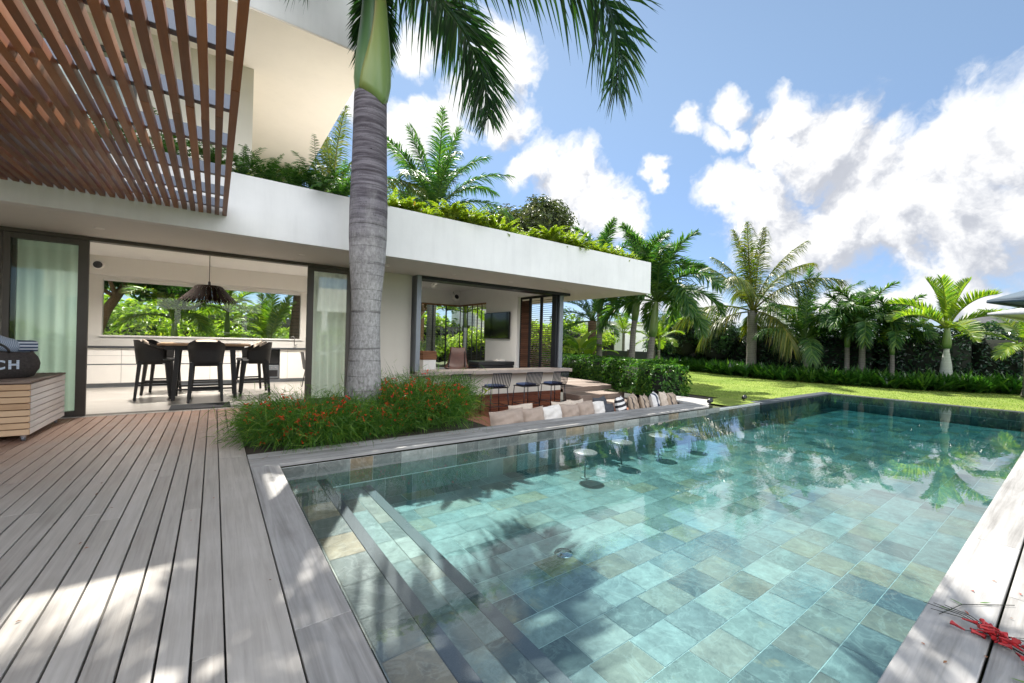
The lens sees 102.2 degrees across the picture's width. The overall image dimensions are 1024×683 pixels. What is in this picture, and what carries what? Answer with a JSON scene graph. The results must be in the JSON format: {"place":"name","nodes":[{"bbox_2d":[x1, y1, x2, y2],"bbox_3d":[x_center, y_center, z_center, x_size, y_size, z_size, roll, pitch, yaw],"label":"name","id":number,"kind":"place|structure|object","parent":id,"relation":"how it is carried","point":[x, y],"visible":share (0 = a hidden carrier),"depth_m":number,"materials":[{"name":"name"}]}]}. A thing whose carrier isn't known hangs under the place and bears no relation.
{"place":"outdoors","nodes":[
{"label":"outdoors","id":0,"kind":"place"},
{"bbox_2d":[289,295,299,338],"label":"date palm","id":1,"kind":"object","parent":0,"point":[294,323],"depth_m":13.36,"materials":[{"name":"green plant"}]},
{"bbox_2d":[460,397,628,425],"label":"lounge pit floor","id":2,"kind":"structure","parent":0,"point":[485,418],"depth_m":9.29,"materials":[{"name":"red wood"}]},
{"bbox_2d":[480,373,511,411],"bbox_3d":[-0.365,1.173,9.374,0.525,0.963,0.563,1,0,-33],"label":"bar stool","id":3,"kind":"object","parent":2,"relation":"on","point":[498,386],"visible":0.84,"depth_m":9.24,"materials":[{"name":"metal"}]},
{"bbox_2d":[512,372,542,405],"bbox_3d":[0.368,1.192,9.904,0.525,0.963,0.563,1,0,-38],"label":"bar stool","id":4,"kind":"object","parent":2,"relation":"on","point":[527,384],"visible":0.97,"depth_m":9.79,"materials":[{"name":"metal"}]},
{"bbox_2d":[539,371,568,405],"bbox_3d":[1.062,1.210,10.405,0.525,0.963,0.563,1,0,-34],"label":"bar stool","id":5,"kind":"object","parent":2,"relation":"on","point":[555,382],"visible":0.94,"depth_m":10.27,"materials":[{"name":"metal"}]},
{"bbox_2d":[563,386,638,407],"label":"terrace steps","id":6,"kind":"structure","parent":2,"relation":"on","point":[586,394],"depth_m":11.49,"materials":[{"name":"stone"}]},
{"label":"pit wall","id":7,"kind":"structure","parent":2,"relation":"on","visible":0},
{"bbox_2d":[247,396,708,470],"bbox_3d":[0.750,1.276,7.186,9.076,0.033,1.663,1,0,-36],"label":"pool coping","id":8,"kind":"object","parent":7,"relation":"on","point":[282,458],"visible":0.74,"depth_m":5.28,"materials":[{"name":"stone"}]},
{"bbox_2d":[471,390,560,410],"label":"pit cladding","id":9,"kind":"structure","parent":7,"relation":"attached to","point":[519,396],"depth_m":10.50,"materials":[{"name":"red wood"}]},
{"bbox_2d":[104,0,1023,400],"label":"sky","id":10,"kind":"structure","parent":0,"point":[884,136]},
{"bbox_2d":[561,376,611,388],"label":"terrace","id":11,"kind":"structure","parent":0,"point":[576,383],"depth_m":12.67,"materials":[{"name":"beige stone"}]},
{"bbox_2d":[241,362,1023,682],"bbox_3d":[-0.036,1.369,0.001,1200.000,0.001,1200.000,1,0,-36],"label":"ground","id":12,"kind":"structure","parent":0,"point":[609,422],"depth_m":4.99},
{"bbox_2d":[103,298,194,336],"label":"garden bush","id":13,"kind":"object","parent":12,"relation":"on","point":[144,327],"visible":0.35,"depth_m":14.56,"materials":[{"name":"green plant"}]},
{"bbox_2d":[103,281,195,331],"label":"broadleaf tree","id":14,"kind":"object","parent":12,"relation":"on","point":[114,299],"visible":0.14,"depth_m":11.32,"materials":[{"name":"green plant"}]},
{"bbox_2d":[77,411,237,682],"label":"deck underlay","id":15,"kind":"object","parent":12,"relation":"on","point":[191,650],"depth_m":2.11,"materials":[{"name":"black plastic"}]},
{"bbox_2d":[0,403,336,682],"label":"deck","id":16,"kind":"structure","parent":15,"relation":"on","point":[59,499],"depth_m":2.27,"materials":[{"name":"wood"}]},
{"bbox_2d":[0,372,65,440],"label":"storage box","id":17,"kind":"object","parent":16,"relation":"on","point":[31,404],"visible":1,"depth_m":4.61,"materials":[{"name":"brown wood"}]},
{"bbox_2d":[0,343,40,378],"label":"beach bag","id":18,"kind":"object","parent":17,"relation":"on","point":[19,364],"visible":0.88,"depth_m":4.80,"materials":[{"name":"black fabric"}]},
{"bbox_2d":[169,402,230,409],"bbox_3d":[-5.281,1.094,7.015,0.820,0.012,0.540,1,0,-36],"label":"door mat","id":19,"kind":"object","parent":16,"relation":"on","point":[195,406],"depth_m":6.96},
{"bbox_2d":[251,464,386,682],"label":"pool coping","id":20,"kind":"object","parent":16,"relation":"on","point":[332,645],"visible":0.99,"depth_m":1.97,"materials":[{"name":"stone"}]},
{"bbox_2d":[110,285,255,336],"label":"garden palm","id":21,"kind":"object","parent":12,"relation":"on","point":[171,304],"visible":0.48,"depth_m":11.94,"materials":[{"name":"green plant"}]},
{"bbox_2d":[179,320,255,337],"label":"garden bush","id":22,"kind":"object","parent":12,"relation":"on","point":[216,332],"visible":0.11,"depth_m":16.39,"materials":[{"name":"green plant"}]},
{"bbox_2d":[170,290,285,337],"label":"garden palm","id":23,"kind":"object","parent":12,"relation":"on","point":[205,310],"visible":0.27,"depth_m":13.61,"materials":[{"name":"green plant"}]},
{"bbox_2d":[217,292,297,338],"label":"garden palm","id":24,"kind":"object","parent":12,"relation":"on","point":[270,319],"visible":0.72,"depth_m":13.46,"materials":[{"name":"green plant"}]},
{"bbox_2d":[0,0,650,418],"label":"villa","id":25,"kind":"object","parent":12,"relation":"on","point":[270,236],"visible":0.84,"depth_m":7.67,"materials":[{"name":"paint"}]},
{"bbox_2d":[9,238,78,411],"bbox_3d":[-6.540,-0.203,5.805,0.710,2.536,0.050,1,0,-36],"label":"sliding door","id":26,"kind":"structure","parent":25,"relation":"in","point":[14,258],"depth_m":5.60,"materials":[{"name":"brown metal"}]},
{"bbox_2d":[1,231,89,416],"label":"sliding door","id":27,"kind":"structure","parent":25,"relation":"in","point":[84,245],"depth_m":5.93,"materials":[{"name":"brown metal"}]},
{"bbox_2d":[15,239,78,410],"bbox_3d":[-6.789,-0.220,5.801,0.980,2.530,0.061,1,0,-36],"label":"curtain","id":28,"kind":"object","parent":25,"relation":"hanging from","point":[46,300],"visible":0.51,"depth_m":5.91,"materials":[{"name":"fabric"}]},
{"bbox_2d":[20,24,136,143],"bbox_3d":[-7.145,-3.471,6.343,4.900,2.450,0.480,1,0,-36],"label":"balcony door","id":29,"kind":"structure","parent":25,"relation":"in","point":[102,46],"depth_m":6.74,"materials":[{"name":"white metal"}]},
{"bbox_2d":[0,0,249,215],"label":"slatted pergola","id":30,"kind":"object","parent":25,"relation":"attached to","point":[50,136],"visible":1,"depth_m":2.84,"materials":[{"name":"brown wood"}]},
{"bbox_2d":[133,340,171,400],"bbox_3d":[-6.676,0.517,7.673,0.554,1.088,0.559,1,0,-42],"label":"bar chair","id":31,"kind":"object","parent":25,"relation":"on","point":[146,354],"visible":0.98,"depth_m":7.44,"materials":[{"name":"black wicker"}]},
{"bbox_2d":[89,107,225,159],"bbox_3d":[-4.527,-2.540,5.272,1.246,0.647,1.275,2,0,33],"label":"fern","id":32,"kind":"object","parent":25,"relation":"on","point":[176,145],"visible":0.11,"depth_m":5.22,"materials":[{"name":"green plant"}]},
{"bbox_2d":[139,339,181,395],"bbox_3d":[-7.048,0.507,8.307,0.554,1.088,0.559,1,0,-26],"label":"bar chair","id":33,"kind":"object","parent":25,"relation":"on","point":[168,354],"visible":0.37,"depth_m":8.19,"materials":[{"name":"black wicker"}]},
{"bbox_2d":[87,346,304,387],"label":"kitchen cabinets","id":34,"kind":"object","parent":25,"relation":"on","point":[111,366],"visible":0.25,"depth_m":9.45,"materials":[{"name":"white wood"}]},
{"bbox_2d":[269,350,278,377],"bbox_3d":[-6.371,0.583,10.915,0.330,0.720,0.365,1,0,-36],"label":"built in oven","id":35,"kind":"object","parent":34,"relation":"in","point":[274,369],"visible":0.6,"depth_m":10.86,"materials":[{"name":"grey metal"}]},
{"bbox_2d":[98,279,301,340],"bbox_3d":[-7.535,-0.718,10.387,4.060,1.300,0.165,1,0,-36],"label":"kitchen window","id":36,"kind":"structure","parent":25,"relation":"in","point":[104,279],"depth_m":10.09,"materials":[{"name":"beige glass"}]},
{"bbox_2d":[157,342,250,400],"bbox_3d":[-5.960,0.560,8.042,1.400,1.049,0.897,1,0,-36],"label":"dining table","id":37,"kind":"object","parent":25,"relation":"on","point":[178,347],"visible":0.87,"depth_m":7.94,"materials":[{"name":"brown wood"}]},
{"bbox_2d":[187,342,224,402],"bbox_3d":[-5.638,0.545,7.613,0.559,1.088,0.554,1,0,-36],"label":"bar chair","id":38,"kind":"object","parent":25,"relation":"on","point":[205,353],"visible":1,"depth_m":7.41,"materials":[{"name":"black wicker"}]},
{"bbox_2d":[177,260,237,304],"bbox_3d":[-5.930,-1.269,8.091,0.970,1.007,0.970,1,0,-36],"label":"pendant lamp","id":39,"kind":"object","parent":25,"relation":"hanging from","point":[207,293],"visible":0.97,"depth_m":7.92,"materials":[{"name":"black"}]},
{"bbox_2d":[236,341,266,391],"bbox_3d":[-5.783,0.539,9.159,0.554,1.088,0.559,1,0,-44],"label":"bar chair","id":40,"kind":"object","parent":25,"relation":"on","point":[245,355],"visible":0.36,"depth_m":9.14,"materials":[{"name":"black wicker"}]},
{"bbox_2d":[239,342,271,395],"bbox_3d":[-5.311,0.552,8.573,0.554,1.088,0.559,1,0,-32],"label":"bar chair","id":41,"kind":"object","parent":25,"relation":"on","point":[260,355],"visible":0.94,"depth_m":8.40,"materials":[{"name":"black wicker"}]},
{"bbox_2d":[233,144,308,188],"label":"fern","id":42,"kind":"object","parent":25,"relation":"on","point":[271,166],"visible":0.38,"depth_m":5.94,"materials":[{"name":"green plant"}]},
{"bbox_2d":[265,162,318,187],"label":"fern","id":43,"kind":"object","parent":25,"relation":"on","point":[295,176],"visible":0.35,"depth_m":6.15,"materials":[{"name":"green plant"}]},
{"bbox_2d":[256,134,351,193],"bbox_3d":[-3.123,-2.598,6.385,1.538,0.767,1.401,1,0,-41],"label":"fern","id":44,"kind":"object","parent":25,"relation":"on","point":[313,181],"visible":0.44,"depth_m":6.28,"materials":[{"name":"green plant"}]},
{"bbox_2d":[304,266,350,401],"bbox_3d":[-3.526,-0.125,7.912,0.765,2.536,0.050,1,0,-36],"label":"sliding door","id":45,"kind":"structure","parent":25,"relation":"in","point":[310,272],"depth_m":7.72,"materials":[{"name":"brown metal"}]},
{"bbox_2d":[311,271,346,397],"bbox_3d":[-3.410,-0.132,8.243,1.080,2.530,0.062,1,0,-36],"label":"curtain","id":46,"kind":"object","parent":25,"relation":"hanging from","point":[329,329],"visible":0.56,"depth_m":8.12,"materials":[{"name":"fabric"}]},
{"bbox_2d":[297,158,390,196],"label":"fern","id":47,"kind":"object","parent":25,"relation":"on","point":[339,188],"visible":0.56,"depth_m":6.42,"materials":[{"name":"green plant"}]},
{"bbox_2d":[233,166,636,259],"bbox_3d":[-2.834,-2.306,7.121,14.706,0.544,1.182,1,0,-36],"label":"roof groundcover","id":48,"kind":"object","parent":25,"relation":"on","point":[392,205],"visible":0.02,"depth_m":7.17,"materials":[{"name":"green plant"}]},
{"bbox_2d":[214,145,284,180],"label":"fern","id":49,"kind":"object","parent":48,"relation":"on","point":[243,169],"visible":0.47,"depth_m":5.75,"materials":[{"name":"green plant"}]},
{"bbox_2d":[426,198,472,222],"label":"fern","id":50,"kind":"object","parent":25,"relation":"on","point":[448,211],"visible":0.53,"depth_m":7.56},
{"bbox_2d":[420,302,485,366],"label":"corner window","id":51,"kind":"structure","parent":25,"relation":"in","point":[432,304],"depth_m":15.25,"materials":[{"name":"black metal"}]},
{"bbox_2d":[444,347,468,368],"bbox_3d":[-1.583,0.681,11.900,0.720,1.036,0.755,2,0,-6],"label":"sling armchair","id":52,"kind":"object","parent":25,"relation":"on","point":[457,358],"visible":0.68,"depth_m":12.16,"materials":[{"name":"fabric"}]},
{"bbox_2d":[453,205,493,228],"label":"fern","id":53,"kind":"object","parent":25,"relation":"on","point":[473,219],"visible":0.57,"depth_m":7.81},
{"bbox_2d":[410,275,569,372],"bbox_3d":[-0.329,-0.316,10.167,4.440,2.098,0.360,1,0,-36],"label":"bar window frame","id":54,"kind":"structure","parent":25,"relation":"in","point":[417,280],"depth_m":8.90,"materials":[{"name":"grey metal"}]},
{"bbox_2d":[468,360,513,368],"bbox_3d":[-0.610,0.894,11.913,1.220,0.658,0.620,1,0,-36],"label":"black ottoman","id":55,"kind":"object","parent":25,"relation":"on","point":[488,364],"visible":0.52,"depth_m":11.62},
{"bbox_2d":[484,312,509,338],"bbox_3d":[-0.498,-0.524,13.618,0.078,0.860,1.480,1,0,-36],"label":"television","id":56,"kind":"object","parent":25,"relation":"attached to","point":[497,325],"visible":1,"depth_m":13.53,"materials":[{"name":"black plastic"}]},
{"bbox_2d":[526,224,571,242],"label":"fern","id":57,"kind":"object","parent":25,"relation":"on","point":[553,232],"visible":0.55,"depth_m":9.03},
{"bbox_2d":[104,294,550,346],"bbox_3d":[-9.929,-0.428,24.017,56.677,3.473,4.454,1,0,-35],"label":"back hedge","id":58,"kind":"object","parent":12,"relation":"on","point":[235,315],"visible":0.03,"depth_m":20.90,"materials":[{"name":"green plant"}]},
{"bbox_2d":[275,105,427,201],"bbox_3d":[-6.649,-3.435,14.916,5.962,9.291,5.964,1,0,-36],"label":"coconut palm","id":59,"kind":"object","parent":12,"relation":"on","point":[331,156],"visible":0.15,"depth_m":14.21,"materials":[{"name":"green plant"}]},
{"bbox_2d":[241,418,486,463],"bbox_3d":[-2.194,1.247,6.058,2.990,0.100,2.230,1,0,-36],"label":"planting bed","id":60,"kind":"object","parent":12,"relation":"on","point":[248,450],"visible":0.14,"depth_m":5.19,"materials":[{"name":"soil"}]},
{"bbox_2d":[200,376,391,466],"bbox_3d":[-2.602,0.920,5.332,2.339,1.095,2.617,1,0,-36],"label":"firecracker bush","id":61,"kind":"object","parent":60,"relation":"on","point":[287,421],"visible":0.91,"depth_m":4.76,"materials":[{"name":"plant"}]},
{"bbox_2d":[305,384,438,442],"bbox_3d":[-1.849,1.015,5.524,1.933,0.919,1.522,1,0,-36],"label":"firecracker bush","id":62,"kind":"object","parent":60,"relation":"on","point":[395,422],"visible":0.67,"depth_m":5.27,"materials":[{"name":"plant"}]},
{"bbox_2d":[342,359,495,435],"bbox_3d":[-1.463,0.865,6.489,2.454,1.198,2.936,1,0,-36],"label":"firecracker bush","id":63,"kind":"object","parent":60,"relation":"on","point":[451,401],"visible":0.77,"depth_m":5.86,"materials":[{"name":"plant"}]},
{"bbox_2d":[284,0,662,407],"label":"royal palm","id":64,"kind":"object","parent":60,"relation":"on","point":[373,35],"visible":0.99,"depth_m":5.86,"materials":[{"name":"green plant"}]},
{"bbox_2d":[420,335,454,360],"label":"garden bush","id":65,"kind":"object","parent":12,"relation":"on","point":[441,346],"visible":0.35,"depth_m":20.71,"materials":[{"name":"green plant"}]},
{"bbox_2d":[387,105,515,350],"bbox_3d":[-3.406,-4.093,17.496,6.832,10.774,7.447,2,0,-13],"label":"coconut palm","id":66,"kind":"object","parent":12,"relation":"on","point":[438,182],"visible":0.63,"depth_m":17.01,"materials":[{"name":"green plant"}]},
{"bbox_2d":[421,306,485,349],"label":"garden palm","id":67,"kind":"object","parent":12,"relation":"on","point":[465,317],"visible":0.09,"depth_m":18.61,"materials":[{"name":"green plant"}]},
{"bbox_2d":[448,326,484,362],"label":"garden bush","id":68,"kind":"object","parent":12,"relation":"on","point":[456,343],"visible":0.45,"depth_m":20.64,"materials":[{"name":"green plant"}]},
{"bbox_2d":[281,393,1015,682],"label":"pool shell","id":69,"kind":"object","parent":12,"relation":"in","point":[349,484],"visible":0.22,"depth_m":3.68,"materials":[{"name":"concrete"}]},
{"bbox_2d":[290,485,544,682],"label":"pool steps","id":70,"kind":"structure","parent":69,"relation":"on","point":[375,653],"depth_m":2.39,"materials":[{"name":"stone"}]},
{"bbox_2d":[290,480,548,682],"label":"pool step tiles","id":71,"kind":"object","parent":70,"relation":"on","point":[394,632],"visible":0.77,"depth_m":2.38,"materials":[{"name":"tile"}]},
{"bbox_2d":[317,479,572,682],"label":"step nosing","id":72,"kind":"object","parent":70,"relation":"on","point":[459,667],"visible":0.75,"depth_m":2.39,"materials":[{"name":"stone"}]},
{"bbox_2d":[282,394,1023,682],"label":"pool tiles","id":73,"kind":"object","parent":69,"relation":"on","point":[664,642],"visible":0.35,"depth_m":3.64,"materials":[{"name":"tile"}]},
{"bbox_2d":[877,451,1023,682],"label":"pool coping","id":74,"kind":"object","parent":69,"relation":"on","point":[990,551],"visible":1,"depth_m":2.00,"materials":[{"name":"stone"}]},
{"bbox_2d":[923,601,1023,660],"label":"fallen twig","id":75,"kind":"object","parent":74,"relation":"on","point":[992,631],"visible":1,"depth_m":1.81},
{"bbox_2d":[986,291,1023,307],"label":"garden umbrella","id":76,"kind":"object","parent":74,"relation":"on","point":[1016,299],"visible":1,"depth_m":7.79,"materials":[{"name":"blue fabric"}]},
{"bbox_2d":[751,392,830,403],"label":"pool kerb","id":77,"kind":"structure","parent":12,"relation":"on","point":[788,398],"depth_m":11.02,"materials":[{"name":"stone"}]},
{"bbox_2d":[660,309,710,355],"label":"dense shrub","id":78,"kind":"object","parent":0,"point":[685,341],"visible":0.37,"depth_m":22.67,"materials":[{"name":"green plant"}]},
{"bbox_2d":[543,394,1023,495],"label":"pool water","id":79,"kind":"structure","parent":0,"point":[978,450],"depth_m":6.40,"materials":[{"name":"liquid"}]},
{"bbox_2d":[682,370,1023,411],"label":"lawn","id":80,"kind":"structure","parent":0,"point":[728,401],"depth_m":12.85,"materials":[{"name":"green plant"}]},
{"bbox_2d":[452,306,485,340],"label":"neighbour house","id":81,"kind":"structure","parent":80,"relation":"on","point":[470,324],"depth_m":26.95,"materials":[{"name":"paint"}]},
{"bbox_2d":[479,194,579,236],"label":"shade tree","id":82,"kind":"object","parent":80,"relation":"on","point":[545,213],"visible":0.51,"depth_m":21.51,"materials":[{"name":"green plant"}]},
{"bbox_2d":[531,306,606,354],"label":"garden bush","id":83,"kind":"object","parent":80,"relation":"on","point":[576,332],"visible":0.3,"depth_m":23.08,"materials":[{"name":"green plant"}]},
{"bbox_2d":[563,330,608,354],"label":"banana plant","id":84,"kind":"object","parent":80,"relation":"on","point":[579,343],"visible":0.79,"depth_m":17.26,"materials":[{"name":"green plant"}]},
{"bbox_2d":[550,299,638,354],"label":"date palm","id":85,"kind":"object","parent":80,"relation":"on","point":[590,314],"visible":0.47,"depth_m":18.91,"materials":[{"name":"green plant"}]},
{"bbox_2d":[564,321,648,351],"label":"neighbour house","id":86,"kind":"structure","parent":80,"relation":"on","point":[638,346],"depth_m":30.69,"materials":[{"name":"paint"}]},
{"bbox_2d":[567,217,647,355],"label":"foxtail palm","id":87,"kind":"object","parent":80,"relation":"on","point":[607,233],"visible":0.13,"depth_m":17.06,"materials":[{"name":"green plant"}]},
{"bbox_2d":[530,351,692,396],"bbox_3d":[2.912,0.934,14.219,1.870,1.018,8.102,2,0,-23],"label":"garden hedge","id":88,"kind":"object","parent":80,"relation":"on","point":[641,377],"visible":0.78,"depth_m":11.71,"materials":[{"name":"green plant"}]},
{"bbox_2d":[595,349,654,359],"bbox_3d":[5.139,0.919,22.478,0.190,1.060,6.100,1,0,-36],"label":"garden fence","id":89,"kind":"object","parent":80,"relation":"on","point":[640,355],"visible":0.14,"depth_m":21.41,"materials":[{"name":"grey fabric"}]},
{"bbox_2d":[603,305,648,350],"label":"garden palm","id":90,"kind":"object","parent":80,"relation":"on","point":[623,324],"visible":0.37,"depth_m":21.65,"materials":[{"name":"green plant"}]},
{"bbox_2d":[594,222,712,357],"bbox_3d":[4.563,-1.454,15.155,4.415,5.854,4.059,1,0,-36],"label":"foxtail palm","id":91,"kind":"object","parent":80,"relation":"on","point":[633,311],"visible":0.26,"depth_m":15.00,"materials":[{"name":"green plant"}]},
{"bbox_2d":[635,315,684,358],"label":"garden palm","id":92,"kind":"object","parent":80,"relation":"on","point":[661,341],"visible":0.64,"depth_m":17.57,"materials":[{"name":"green plant"}]},
{"bbox_2d":[594,228,727,358],"bbox_3d":[5.085,-1.190,14.421,4.340,5.373,5.133,2,0,-1],"label":"foxtail palm","id":93,"kind":"object","parent":80,"relation":"on","point":[660,268],"visible":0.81,"depth_m":13.94,"materials":[{"name":"green plant"}]},
{"bbox_2d":[673,221,850,375],"bbox_3d":[11.486,-1.924,19.462,6.953,7.142,6.801,2,0,7],"label":"coconut palm","id":94,"kind":"object","parent":80,"relation":"on","point":[746,285],"visible":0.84,"depth_m":18.88,"materials":[{"name":"green plant"}]},
{"bbox_2d":[739,266,889,367],"bbox_3d":[12.495,-0.796,17.443,4.953,4.932,5.301,2,0,5],"label":"young coconut palm","id":95,"kind":"object","parent":80,"relation":"on","point":[805,302],"visible":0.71,"depth_m":17.33,"materials":[{"name":"green plant"}]},
{"bbox_2d":[642,320,1023,378],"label":"boundary hedge","id":96,"kind":"object","parent":80,"relation":"on","point":[967,355],"visible":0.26,"depth_m":15.85,"materials":[{"name":"green plant"}]},
{"bbox_2d":[655,354,1022,393],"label":"border planting","id":97,"kind":"object","parent":80,"relation":"on","point":[966,382],"visible":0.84,"depth_m":15.15,"materials":[{"name":"green plant"}]},
{"bbox_2d":[692,311,740,359],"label":"dense shrub","id":98,"kind":"object","parent":97,"relation":"on","point":[722,344],"visible":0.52,"depth_m":21.10,"materials":[{"name":"green plant"}]},
{"bbox_2d":[796,289,909,370],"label":"foxtail palm","id":99,"kind":"object","parent":80,"relation":"on","point":[841,302],"visible":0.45,"depth_m":16.33,"materials":[{"name":"green plant"}]},
{"bbox_2d":[802,281,926,371],"bbox_3d":[13.868,-0.337,16.342,4.153,4.085,3.686,1,0,-36],"label":"foxtail palm","id":100,"kind":"object","parent":80,"relation":"on","point":[865,333],"visible":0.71,"depth_m":15.75,"materials":[{"name":"green plant"}]},
{"bbox_2d":[840,293,941,375],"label":"foxtail palm","id":101,"kind":"object","parent":80,"relation":"on","point":[896,336],"visible":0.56,"depth_m":15.39,"materials":[{"name":"green plant"}]},
{"bbox_2d":[878,274,1007,375],"bbox_3d":[15.311,-0.342,14.562,3.898,4.173,3.866,1,0,-36],"label":"bottle palm","id":102,"kind":"object","parent":80,"relation":"on","point":[949,302],"visible":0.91,"depth_m":14.41,"materials":[{"name":"green plant"}]},
{"bbox_2d":[953,307,1023,397],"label":"border palm","id":103,"kind":"object","parent":80,"relation":"on","point":[1004,350],"visible":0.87,"depth_m":12.82,"materials":[{"name":"green plant"}]},
{"bbox_2d":[967,307,1023,339],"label":"neighbour house","id":104,"kind":"structure","parent":80,"relation":"on","point":[983,320],"depth_m":22.13,"materials":[{"name":"white metal"}]},
{"bbox_2d":[987,308,1023,320],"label":"garden umbrella","id":105,"kind":"object","parent":80,"relation":"on","point":[1016,314],"visible":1,"depth_m":9.79,"materials":[{"name":"fabric"}]},
{"bbox_3d":[1.517,1.579,7.801,5.040,0.248,0.619,1,0,-36],"label":"lounge bench","id":106,"kind":"object","parent":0,"visible":0},
{"bbox_2d":[489,407,523,425],"bbox_3d":[-0.068,1.259,6.367,0.667,0.438,0.255,1,-12,-38],"label":"cushion","id":107,"kind":"object","parent":106,"relation":"on","point":[511,416],"visible":0.59,"depth_m":6.29,"materials":[{"name":"beige fabric"}]},
{"bbox_2d":[521,406,544,421],"bbox_3d":[0.343,1.269,6.652,0.448,0.441,0.212,1,-12,-33],"label":"cushion","id":108,"kind":"object","parent":106,"relation":"on","point":[535,414],"visible":0.55,"depth_m":6.59,"materials":[{"name":"beige fabric"}]},
{"bbox_2d":[543,404,561,419],"bbox_3d":[0.668,1.271,6.885,0.468,0.413,0.186,1,-12,-39],"label":"cushion","id":109,"kind":"object","parent":106,"relation":"on","point":[552,411],"visible":0.5,"depth_m":6.83,"materials":[{"name":"white fabric"}]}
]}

